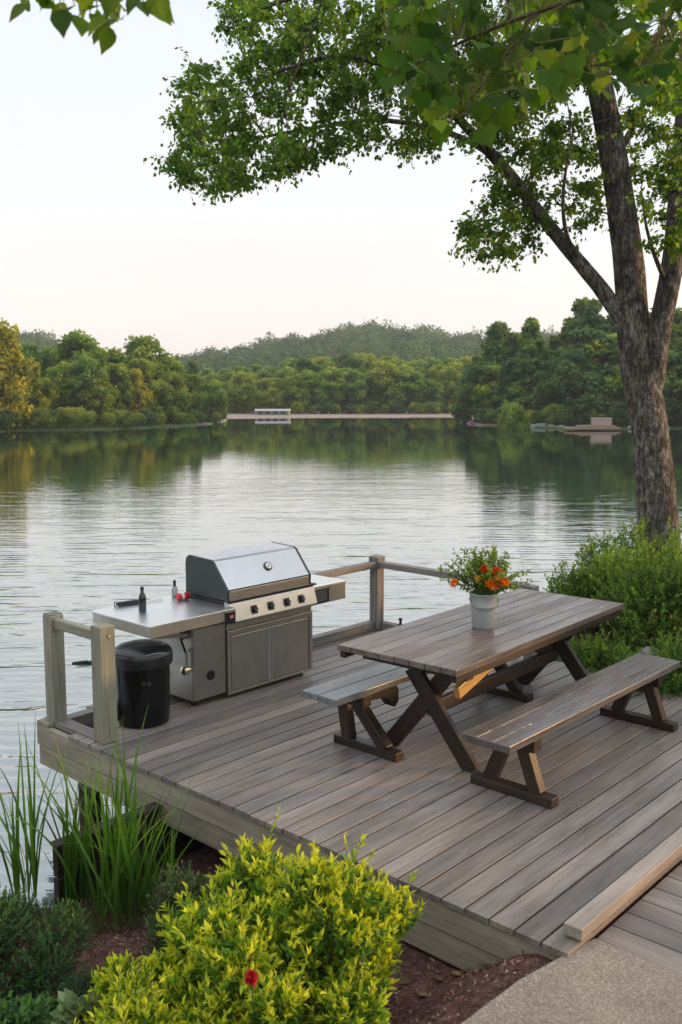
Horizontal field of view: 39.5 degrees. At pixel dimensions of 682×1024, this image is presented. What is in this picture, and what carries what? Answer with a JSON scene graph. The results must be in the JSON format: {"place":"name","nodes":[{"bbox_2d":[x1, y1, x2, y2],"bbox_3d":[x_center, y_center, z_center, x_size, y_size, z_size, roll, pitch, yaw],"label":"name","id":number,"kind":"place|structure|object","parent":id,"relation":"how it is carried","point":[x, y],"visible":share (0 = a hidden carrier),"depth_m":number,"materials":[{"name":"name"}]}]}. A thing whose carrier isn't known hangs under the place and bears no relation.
{"place":"outdoors","nodes":[
{"label":"outdoors","id":0,"kind":"place"},
{"bbox_2d":[9,0,174,54],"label":"overhanging twig","id":1,"kind":"object","parent":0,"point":[62,17],"visible":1,"depth_m":2.48,"materials":[{"name":"green plant"}]},
{"bbox_2d":[254,409,290,414],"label":"lake house","id":2,"kind":"structure","parent":0,"point":[272,411],"depth_m":148.22,"materials":[{"name":"white"}]},
{"bbox_2d":[0,417,681,908],"bbox_3d":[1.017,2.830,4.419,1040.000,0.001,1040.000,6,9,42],"label":"water","id":3,"kind":"structure","parent":0,"point":[90,521],"depth_m":27.21,"materials":[{"name":"liquid"}]},
{"bbox_2d":[0,401,681,1023],"bbox_3d":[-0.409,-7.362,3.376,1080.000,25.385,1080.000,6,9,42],"label":"ground","id":4,"kind":"structure","parent":0,"point":[470,1007],"depth_m":4.87,"materials":[{"name":"soil"}]},
{"bbox_2d":[0,408,19,429],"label":"waterside shrub","id":5,"kind":"object","parent":4,"relation":"on","point":[6,422],"visible":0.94,"depth_m":88.26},
{"bbox_2d":[0,317,40,428],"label":"yellow tree","id":6,"kind":"object","parent":4,"relation":"on","point":[10,352],"visible":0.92,"depth_m":88.30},
{"bbox_2d":[4,353,41,426],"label":"tree","id":7,"kind":"object","parent":4,"relation":"on","point":[29,389],"visible":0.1,"depth_m":92.16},
{"bbox_2d":[19,342,51,409],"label":"broadleaf tree","id":8,"kind":"object","parent":4,"relation":"on","point":[27,351],"visible":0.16,"depth_m":107.95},
{"bbox_2d":[0,990,77,1023],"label":"fern shrub","id":9,"kind":"object","parent":4,"relation":"on","point":[27,1011],"visible":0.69,"depth_m":4.04,"materials":[{"name":"green plant"}]},
{"bbox_2d":[20,407,57,428],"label":"waterside shrub","id":10,"kind":"object","parent":4,"relation":"on","point":[41,414],"visible":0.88,"depth_m":90.19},
{"bbox_2d":[27,377,60,424],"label":"tree","id":11,"kind":"object","parent":4,"relation":"on","point":[50,396],"visible":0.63,"depth_m":94.30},
{"bbox_2d":[33,345,57,404],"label":"broadleaf tree","id":12,"kind":"object","parent":4,"relation":"on","point":[44,360],"visible":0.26,"depth_m":108.07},
{"bbox_2d":[0,883,100,1007],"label":"fern shrub","id":13,"kind":"object","parent":4,"relation":"on","point":[16,917],"visible":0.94,"depth_m":4.83,"materials":[{"name":"green plant"}]},
{"bbox_2d":[0,719,101,899],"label":"reed clump","id":14,"kind":"object","parent":4,"relation":"on","point":[31,855],"visible":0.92,"depth_m":5.87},
{"bbox_2d":[2,735,107,902],"bbox_3d":[-1.734,1.904,5.765,0.656,0.968,0.670,-2,7,-13],"label":"reed clump","id":15,"kind":"object","parent":4,"relation":"on","point":[71,862],"visible":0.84,"depth_m":5.79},
{"bbox_2d":[43,360,88,410],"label":"tree","id":16,"kind":"object","parent":4,"relation":"on","point":[60,371],"visible":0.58,"depth_m":95.95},
{"bbox_2d":[51,406,85,427],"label":"waterside shrub","id":17,"kind":"object","parent":4,"relation":"on","point":[58,411],"visible":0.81,"depth_m":91.20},
{"bbox_2d":[32,965,106,1015],"bbox_3d":[-1.221,2.313,4.470,0.386,0.289,0.515,6,9,42],"label":"fern shrub","id":18,"kind":"object","parent":4,"relation":"on","point":[85,987],"visible":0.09,"depth_m":4.50,"materials":[{"name":"green plant"}]},
{"bbox_2d":[54,406,87,428],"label":"waterside shrub","id":19,"kind":"object","parent":4,"relation":"on","point":[68,422],"visible":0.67,"depth_m":91.49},
{"bbox_2d":[37,987,113,1023],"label":"pale perennial","id":20,"kind":"object","parent":4,"relation":"on","point":[70,1009],"visible":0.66,"depth_m":3.97,"materials":[{"name":"green plant"}]},
{"bbox_2d":[48,329,112,414],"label":"broadleaf tree","id":21,"kind":"object","parent":4,"relation":"on","point":[74,345],"visible":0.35,"depth_m":101.89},
{"bbox_2d":[72,410,97,427],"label":"waterside shrub","id":22,"kind":"object","parent":4,"relation":"on","point":[89,414],"visible":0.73,"depth_m":92.34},
{"bbox_2d":[60,354,113,423],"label":"tree","id":23,"kind":"object","parent":4,"relation":"on","point":[88,365],"visible":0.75,"depth_m":95.65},
{"bbox_2d":[72,372,120,423],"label":"tree","id":24,"kind":"object","parent":4,"relation":"on","point":[110,398],"visible":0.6,"depth_m":95.72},
{"bbox_2d":[4,866,200,975],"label":"grass","id":25,"kind":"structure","parent":4,"relation":"on","point":[106,926],"depth_m":5.63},
{"bbox_2d":[100,412,116,426],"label":"waterside shrub","id":26,"kind":"object","parent":4,"relation":"on","point":[105,417],"visible":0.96,"depth_m":93.47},
{"bbox_2d":[18,704,211,921],"bbox_3d":[-1.260,1.778,5.704,1.010,1.193,1.254,6,9,42],"label":"reed clump","id":27,"kind":"object","parent":4,"relation":"on","point":[116,890],"visible":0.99,"depth_m":5.61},
{"bbox_2d":[102,363,136,423],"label":"tree","id":28,"kind":"object","parent":4,"relation":"on","point":[120,371],"visible":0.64,"depth_m":98.47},
{"bbox_2d":[100,347,143,411],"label":"broadleaf tree","id":29,"kind":"object","parent":4,"relation":"on","point":[113,353],"visible":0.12,"depth_m":106.97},
{"bbox_2d":[114,409,139,426],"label":"waterside shrub","id":30,"kind":"object","parent":4,"relation":"on","point":[126,415],"visible":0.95,"depth_m":94.76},
{"bbox_2d":[51,802,205,905],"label":"retaining wall","id":31,"kind":"structure","parent":4,"relation":"on","point":[183,840],"depth_m":6.24,"materials":[{"name":"brown wood"}]},
{"bbox_2d":[122,368,153,421],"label":"yellow tree","id":32,"kind":"object","parent":4,"relation":"on","point":[136,377],"visible":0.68,"depth_m":99.87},
{"bbox_2d":[74,913,202,1023],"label":"golden shrub","id":33,"kind":"object","parent":4,"relation":"on","point":[131,989],"visible":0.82,"depth_m":3.87,"materials":[{"name":"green plant"}]},
{"bbox_2d":[118,357,169,419],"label":"tree","id":34,"kind":"object","parent":4,"relation":"on","point":[145,366],"visible":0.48,"depth_m":101.85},
{"bbox_2d":[134,408,157,424],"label":"waterside shrub","id":35,"kind":"object","parent":4,"relation":"on","point":[148,414],"visible":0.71,"depth_m":98.07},
{"bbox_2d":[114,334,178,410],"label":"broadleaf tree","id":36,"kind":"object","parent":4,"relation":"on","point":[146,347],"visible":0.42,"depth_m":105.74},
{"bbox_2d":[111,792,208,909],"bbox_3d":[-1.040,2.051,5.749,0.582,0.640,0.411,0,7,2],"label":"reed clump","id":37,"kind":"object","parent":4,"relation":"on","point":[172,862],"visible":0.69,"depth_m":5.69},
{"bbox_2d":[158,357,188,417],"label":"broadleaf tree","id":38,"kind":"object","parent":4,"relation":"on","point":[177,366],"visible":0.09,"depth_m":118.34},
{"bbox_2d":[156,372,192,422],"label":"tree","id":39,"kind":"object","parent":4,"relation":"on","point":[176,380],"visible":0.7,"depth_m":105.73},
{"bbox_2d":[139,860,220,956],"bbox_3d":[-0.865,2.141,5.098,0.525,0.549,0.599,6,9,42],"label":"feathery shrub","id":40,"kind":"object","parent":4,"relation":"on","point":[176,885],"visible":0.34,"depth_m":5.07,"materials":[{"name":"green plant"}]},
{"bbox_2d":[174,373,209,421],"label":"tree","id":41,"kind":"object","parent":4,"relation":"on","point":[197,398],"visible":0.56,"depth_m":109.40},
{"bbox_2d":[185,360,216,416],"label":"broadleaf tree","id":42,"kind":"object","parent":4,"relation":"on","point":[193,365],"visible":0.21,"depth_m":117.72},
{"bbox_2d":[110,938,312,1023],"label":"golden shrub","id":43,"kind":"object","parent":4,"relation":"on","point":[206,1007],"visible":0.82,"depth_m":3.76,"materials":[{"name":"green plant"}]},
{"bbox_2d":[196,382,228,422],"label":"tree","id":44,"kind":"object","parent":4,"relation":"on","point":[213,390],"visible":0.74,"depth_m":113.19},
{"bbox_2d":[225,383,243,413],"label":"beach tree","id":45,"kind":"object","parent":4,"relation":"on","point":[231,409],"visible":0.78,"depth_m":154.71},
{"bbox_2d":[223,371,262,413],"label":"beach tree","id":46,"kind":"object","parent":4,"relation":"on","point":[245,381],"visible":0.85,"depth_m":154.76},
{"bbox_2d":[245,377,284,411],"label":"beach tree","id":47,"kind":"object","parent":4,"relation":"on","point":[269,386],"visible":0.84,"depth_m":154.10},
{"bbox_2d":[262,377,288,408],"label":"beach tree","id":48,"kind":"object","parent":4,"relation":"on","point":[279,384],"visible":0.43,"depth_m":156.08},
{"bbox_2d":[272,366,301,405],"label":"broadleaf tree","id":49,"kind":"object","parent":4,"relation":"on","point":[286,371],"visible":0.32,"depth_m":166.17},
{"bbox_2d":[156,806,426,1023],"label":"golden shrub","id":50,"kind":"object","parent":4,"relation":"on","point":[317,935],"visible":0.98,"depth_m":4.01,"materials":[{"name":"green plant"}]},
{"bbox_2d":[244,969,259,1021],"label":"red flower","id":51,"kind":"object","parent":50,"relation":"attached to","point":[250,973],"visible":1,"depth_m":3.53,"materials":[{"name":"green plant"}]},
{"bbox_2d":[0,852,589,1023],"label":"mulch","id":52,"kind":"object","parent":4,"relation":"on","point":[433,979],"visible":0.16,"depth_m":4.50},
{"bbox_2d":[281,373,313,412],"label":"beach tree","id":53,"kind":"object","parent":4,"relation":"on","point":[294,392],"visible":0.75,"depth_m":154.95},
{"bbox_2d":[293,357,318,409],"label":"broadleaf tree","id":54,"kind":"object","parent":4,"relation":"on","point":[305,363],"visible":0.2,"depth_m":170.03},
{"bbox_2d":[293,369,325,407],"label":"beach tree","id":55,"kind":"object","parent":4,"relation":"on","point":[311,382],"visible":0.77,"depth_m":154.79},
{"bbox_2d":[316,401,336,413],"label":"beach shrub","id":56,"kind":"object","parent":4,"relation":"on","point":[325,407],"visible":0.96,"depth_m":153.40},
{"bbox_2d":[315,366,349,412],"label":"beach tree","id":57,"kind":"object","parent":4,"relation":"on","point":[333,372],"visible":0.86,"depth_m":155.17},
{"bbox_2d":[324,352,367,410],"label":"broadleaf tree","id":58,"kind":"object","parent":4,"relation":"on","point":[348,360],"visible":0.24,"depth_m":168.55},
{"bbox_2d":[327,367,369,411],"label":"beach tree","id":59,"kind":"object","parent":4,"relation":"on","point":[337,395],"visible":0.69,"depth_m":155.21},
{"bbox_2d":[37,620,681,972],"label":"deck","id":60,"kind":"structure","parent":4,"relation":"on","point":[586,859],"depth_m":6.00,"materials":[{"name":"grey wood"}]},
{"bbox_2d":[43,611,117,744],"bbox_3d":[-1.949,1.211,7.076,0.790,0.862,0.125,6,9,42],"label":"corner railing","id":61,"kind":"object","parent":60,"relation":"on","point":[100,636],"visible":0.98,"depth_m":6.88,"materials":[{"name":"grey wood"}]},
{"bbox_2d":[115,639,172,728],"bbox_3d":[-1.520,1.302,7.293,0.468,0.624,0.462,6,9,42],"label":"bin","id":62,"kind":"object","parent":60,"relation":"on","point":[142,674],"visible":0.95,"depth_m":7.13,"materials":[{"name":"black plastic"}]},
{"bbox_2d":[91,542,345,705],"bbox_3d":[-0.912,0.925,8.106,0.788,1.173,2.300,6,9,42],"label":"gas grill","id":63,"kind":"object","parent":60,"relation":"on","point":[240,620],"visible":0.96,"depth_m":7.87,"materials":[{"name":"metal"}]},
{"bbox_2d":[138,586,145,611],"bbox_3d":[-1.562,0.684,7.467,0.059,0.196,0.060,6,9,42],"label":"bottle","id":64,"kind":"object","parent":63,"relation":"on","point":[142,601],"visible":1,"depth_m":7.45,"materials":[{"name":"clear glass"}]},
{"bbox_2d":[231,627,267,690],"bbox_3d":[-0.765,1.233,8.016,0.031,0.467,0.447,6,9,42],"label":"door","id":65,"kind":"structure","parent":63,"relation":"in","point":[249,666],"depth_m":7.98,"materials":[{"name":"metal"}]},
{"bbox_2d":[273,617,308,678],"bbox_3d":[-0.449,1.190,8.361,0.031,0.467,0.445,6,9,42],"label":"door","id":66,"kind":"structure","parent":63,"relation":"in","point":[290,639],"depth_m":8.35,"materials":[{"name":"metal"}]},
{"bbox_2d":[301,663,532,761],"bbox_3d":[0.739,1.386,7.325,0.618,0.451,2.359,6,9,42],"label":"bench","id":67,"kind":"object","parent":60,"relation":"on","point":[356,692],"visible":0.6,"depth_m":6.78,"materials":[{"name":"brown wood"}]},
{"bbox_2d":[311,555,538,659],"bbox_3d":[0.467,1.020,8.860,2.000,0.796,1.935,6,9,42],"label":"lake railing","id":68,"kind":"object","parent":60,"relation":"on","point":[376,565],"visible":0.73,"depth_m":9.94,"materials":[{"name":"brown wood"}]},
{"bbox_2d":[337,588,623,772],"bbox_3d":[1.195,1.246,7.404,1.031,0.788,2.575,6,9,40],"label":"picnic table","id":69,"kind":"object","parent":60,"relation":"on","point":[447,648],"visible":0.9,"depth_m":6.90,"materials":[{"name":"brown wood"}]},
{"bbox_2d":[438,545,532,628],"bbox_3d":[1.107,0.563,7.165,0.661,0.625,0.645,6,9,42],"label":"planter","id":70,"kind":"object","parent":69,"relation":"on","point":[486,579],"visible":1,"depth_m":7.11,"materials":[{"name":"white metal"}]},
{"bbox_2d":[462,653,679,808],"bbox_3d":[1.679,1.474,6.615,0.595,0.451,2.456,6,9,42],"label":"bench","id":71,"kind":"object","parent":60,"relation":"on","point":[522,730],"visible":1,"depth_m":6.23,"materials":[{"name":"brown wood"}]},
{"bbox_2d":[346,371,380,413],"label":"beach tree","id":72,"kind":"object","parent":4,"relation":"on","point":[361,399],"visible":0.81,"depth_m":155.14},
{"bbox_2d":[353,352,379,373],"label":"broadleaf tree","id":73,"kind":"object","parent":4,"relation":"on","point":[371,357],"visible":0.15,"depth_m":172.92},
{"bbox_2d":[366,359,406,412],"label":"beach tree","id":74,"kind":"object","parent":4,"relation":"on","point":[380,371],"visible":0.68,"depth_m":156.15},
{"bbox_2d":[393,369,429,413],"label":"beach tree","id":75,"kind":"object","parent":4,"relation":"on","point":[418,378],"visible":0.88,"depth_m":155.91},
{"bbox_2d":[143,0,681,557],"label":"maple tree","id":76,"kind":"object","parent":4,"relation":"on","point":[643,340],"visible":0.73,"depth_m":11.88,"materials":[{"name":"green plant"}]},
{"bbox_2d":[372,0,681,149],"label":"overhanging branch","id":77,"kind":"object","parent":76,"relation":"attached to","point":[557,62],"visible":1,"depth_m":3.16,"materials":[{"name":"green plant"}]},
{"bbox_2d":[415,356,445,397],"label":"broadleaf tree","id":78,"kind":"object","parent":4,"relation":"on","point":[428,362],"visible":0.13,"depth_m":180.46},
{"bbox_2d":[421,379,446,412],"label":"beach tree","id":79,"kind":"object","parent":4,"relation":"on","point":[434,392],"visible":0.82,"depth_m":156.55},
{"bbox_2d":[428,366,458,412],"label":"beach tree","id":80,"kind":"object","parent":4,"relation":"on","point":[449,373],"visible":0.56,"depth_m":158.32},
{"bbox_2d":[449,360,499,422],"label":"waterside tree","id":81,"kind":"object","parent":4,"relation":"on","point":[474,370],"visible":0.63,"depth_m":112.21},
{"bbox_2d":[457,323,507,410],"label":"conifer tree","id":82,"kind":"object","parent":4,"relation":"on","point":[492,353],"visible":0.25,"depth_m":115.28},
{"bbox_2d":[454,320,516,410],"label":"conifer tree","id":83,"kind":"object","parent":4,"relation":"on","point":[499,343],"visible":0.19,"depth_m":115.41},
{"bbox_2d":[468,364,505,421],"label":"waterside tree","id":84,"kind":"object","parent":4,"relation":"on","point":[484,391],"visible":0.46,"depth_m":110.24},
{"bbox_2d":[472,332,522,410],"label":"conifer tree","id":85,"kind":"object","parent":4,"relation":"on","point":[510,348],"visible":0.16,"depth_m":113.44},
{"bbox_2d":[478,357,522,418],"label":"waterside tree","id":86,"kind":"object","parent":4,"relation":"on","point":[506,376],"visible":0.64,"depth_m":107.94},
{"bbox_2d":[496,399,533,429],"bbox_3d":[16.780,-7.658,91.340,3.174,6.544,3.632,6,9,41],"label":"round shrub","id":87,"kind":"object","parent":4,"relation":"on","point":[515,414],"visible":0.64,"depth_m":90.94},
{"bbox_2d":[490,343,544,420],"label":"waterside tree","id":88,"kind":"object","parent":4,"relation":"on","point":[530,362],"visible":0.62,"depth_m":105.82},
{"bbox_2d":[513,319,547,370],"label":"conifer tree","id":89,"kind":"object","parent":4,"relation":"on","point":[532,329],"visible":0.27,"depth_m":111.09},
{"bbox_2d":[519,370,554,421],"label":"waterside tree","id":90,"kind":"object","parent":4,"relation":"on","point":[530,406],"visible":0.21,"depth_m":104.70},
{"bbox_2d":[542,334,561,370],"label":"conifer tree","id":91,"kind":"object","parent":4,"relation":"on","point":[553,341],"visible":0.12,"depth_m":109.80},
{"bbox_2d":[540,402,575,425],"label":"waterside shrub","id":92,"kind":"object","parent":4,"relation":"on","point":[557,409],"visible":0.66,"depth_m":97.69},
{"bbox_2d":[541,316,577,401],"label":"conifer tree","id":93,"kind":"object","parent":4,"relation":"on","point":[570,323],"visible":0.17,"depth_m":108.00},
{"bbox_2d":[530,324,615,424],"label":"waterside tree","id":94,"kind":"object","parent":4,"relation":"on","point":[566,369],"visible":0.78,"depth_m":97.59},
{"bbox_2d":[557,397,595,425],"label":"waterside shrub","id":95,"kind":"object","parent":4,"relation":"on","point":[570,411],"visible":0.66,"depth_m":96.38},
{"bbox_2d":[561,296,594,340],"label":"conifer tree","id":96,"kind":"object","parent":4,"relation":"on","point":[578,308],"visible":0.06,"depth_m":117.01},
{"bbox_2d":[564,298,612,394],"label":"conifer tree","id":97,"kind":"object","parent":4,"relation":"on","point":[591,317],"visible":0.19,"depth_m":106.37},
{"bbox_2d":[542,544,635,650],"bbox_3d":[2.884,0.989,10.910,1.322,1.307,1.015,1,7,10],"label":"bank shrub","id":98,"kind":"object","parent":4,"relation":"on","point":[572,580],"visible":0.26,"depth_m":10.79,"materials":[{"name":"green plant"}]},
{"bbox_2d":[574,407,606,424],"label":"waterside shrub","id":99,"kind":"object","parent":4,"relation":"on","point":[594,415],"visible":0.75,"depth_m":95.48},
{"bbox_2d":[563,425,620,430],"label":"dock","id":100,"kind":"object","parent":4,"relation":"on","point":[595,427],"visible":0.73,"depth_m":88.92,"materials":[{"name":"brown wood"}]},
{"bbox_2d":[566,333,623,416],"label":"waterside tree","id":101,"kind":"object","parent":4,"relation":"on","point":[611,382],"visible":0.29,"depth_m":96.90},
{"bbox_2d":[601,400,627,426],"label":"waterside shrub","id":102,"kind":"object","parent":4,"relation":"on","point":[616,406],"visible":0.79,"depth_m":95.39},
{"bbox_2d":[573,539,661,651],"bbox_3d":[3.214,0.905,10.658,1.101,1.271,1.371,-4,8,-31],"label":"bank shrub","id":103,"kind":"object","parent":4,"relation":"on","point":[597,575],"visible":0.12,"depth_m":10.54,"materials":[{"name":"green plant"}]},
{"bbox_2d":[572,628,672,682],"bbox_3d":[2.548,1.501,8.824,1.210,0.845,1.000,6,9,42],"label":"bank shrub","id":104,"kind":"object","parent":4,"relation":"on","point":[594,655],"visible":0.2,"depth_m":8.80,"materials":[{"name":"green plant"}]},
{"bbox_2d":[574,514,681,574],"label":"bank shrub","id":105,"kind":"object","parent":4,"relation":"on","point":[640,526],"visible":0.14,"depth_m":12.18,"materials":[{"name":"green plant"}]},
{"bbox_2d":[589,516,681,655],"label":"bank shrub","id":106,"kind":"object","parent":4,"relation":"on","point":[657,602],"visible":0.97,"depth_m":9.34,"materials":[{"name":"green plant"}]},
{"bbox_2d":[597,863,681,973],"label":"boardwalk","id":107,"kind":"structure","parent":4,"relation":"on","point":[647,926],"depth_m":4.54,"materials":[{"name":"grey wood"}]},
{"bbox_2d":[613,373,679,425],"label":"waterside tree","id":108,"kind":"object","parent":4,"relation":"on","point":[669,409],"visible":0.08,"depth_m":96.79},
{"bbox_2d":[615,626,681,699],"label":"bank shrub","id":109,"kind":"object","parent":4,"relation":"on","point":[666,649],"visible":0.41,"depth_m":8.14,"materials":[{"name":"green plant"}]},
{"bbox_2d":[622,350,681,425],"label":"waterside tree","id":110,"kind":"object","parent":4,"relation":"on","point":[666,388],"visible":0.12,"depth_m":96.58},
{"bbox_2d":[649,307,681,348],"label":"broadleaf tree","id":111,"kind":"object","parent":4,"relation":"on","point":[677,314],"visible":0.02,"depth_m":106.84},
{"bbox_2d":[666,345,681,425],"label":"waterside tree","id":112,"kind":"object","parent":4,"relation":"on","point":[675,350],"visible":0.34,"depth_m":97.37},
{"bbox_2d":[0,0,681,357],"label":"sky","id":113,"kind":"structure","parent":0,"point":[92,242],"materials":[{"name":"white"}]},
{"bbox_2d":[461,939,681,1023],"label":"path","id":114,"kind":"structure","parent":0,"point":[594,981],"depth_m":4.03,"materials":[{"name":"concrete"}]},
{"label":"hills","id":115,"kind":"structure","parent":0,"visible":0},
{"bbox_2d":[17,317,558,376],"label":"forest","id":116,"kind":"object","parent":115,"relation":"on","point":[379,341],"visible":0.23,"depth_m":318.05,"materials":[{"name":"green plant"}]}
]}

